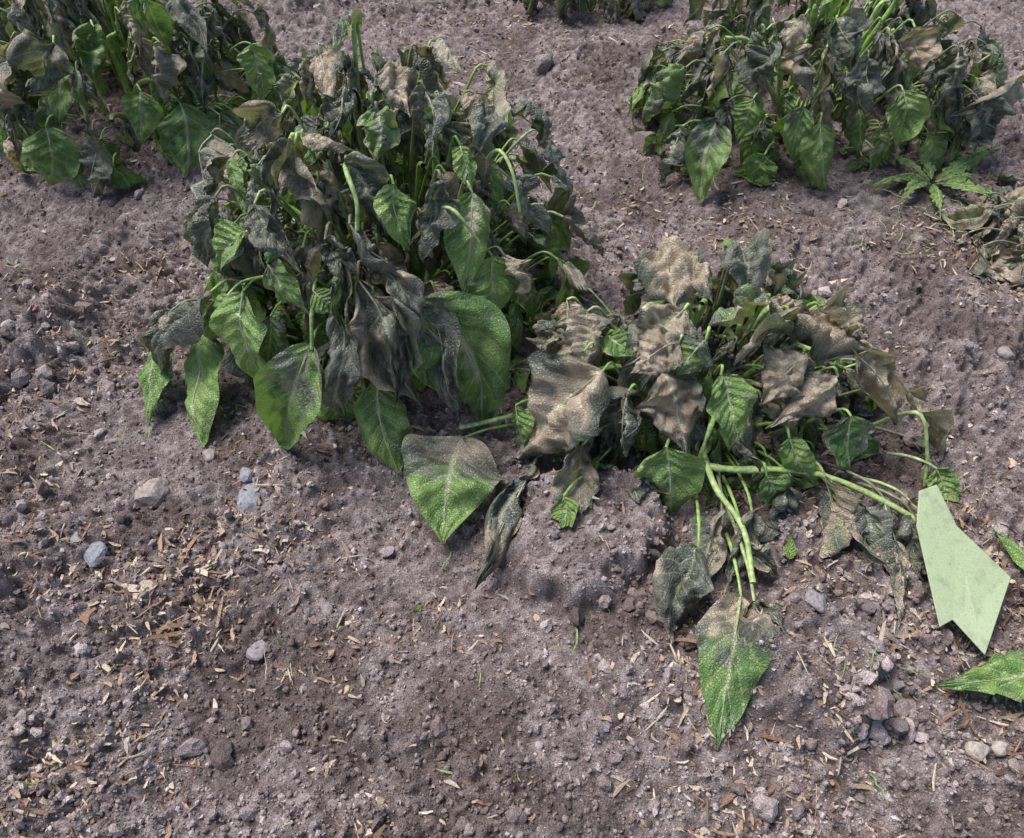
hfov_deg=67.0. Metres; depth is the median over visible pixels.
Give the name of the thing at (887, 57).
potato plant
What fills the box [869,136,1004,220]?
dandelion plant
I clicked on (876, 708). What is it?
soil clods
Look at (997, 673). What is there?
dandelion plant
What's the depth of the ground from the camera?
0.99 m
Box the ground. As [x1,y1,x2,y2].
[0,0,1023,837]
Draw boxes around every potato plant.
[0,0,301,197]
[138,9,603,473]
[401,228,960,748]
[522,0,673,20]
[627,0,1023,202]
[941,170,1023,286]
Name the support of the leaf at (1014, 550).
on the ground
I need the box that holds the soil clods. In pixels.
[0,0,1023,837]
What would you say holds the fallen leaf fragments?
on the ground
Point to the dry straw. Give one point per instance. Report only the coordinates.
(168, 624)
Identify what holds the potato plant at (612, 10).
on the ground
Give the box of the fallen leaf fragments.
[278,453,796,645]
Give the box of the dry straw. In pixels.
[0,0,1023,837]
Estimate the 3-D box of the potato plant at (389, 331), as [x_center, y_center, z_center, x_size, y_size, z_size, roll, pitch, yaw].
[-0.183,-0.305,1.090,0.612,0.441,0.672,12,53,10]
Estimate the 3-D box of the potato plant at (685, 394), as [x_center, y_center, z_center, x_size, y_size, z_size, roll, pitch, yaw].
[0.277,-0.029,0.976,0.672,0.299,0.705,30,58,21]
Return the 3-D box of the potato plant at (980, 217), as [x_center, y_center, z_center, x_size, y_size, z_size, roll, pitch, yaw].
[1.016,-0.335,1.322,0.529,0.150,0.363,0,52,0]
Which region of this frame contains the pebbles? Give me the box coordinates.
[0,5,1023,837]
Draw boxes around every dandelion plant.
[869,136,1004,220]
[934,646,1023,702]
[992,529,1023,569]
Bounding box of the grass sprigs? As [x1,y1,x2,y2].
[2,38,1023,805]
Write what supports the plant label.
on the ground
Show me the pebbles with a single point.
(152, 491)
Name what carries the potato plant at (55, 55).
on the ground
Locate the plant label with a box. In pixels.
[916,485,1010,654]

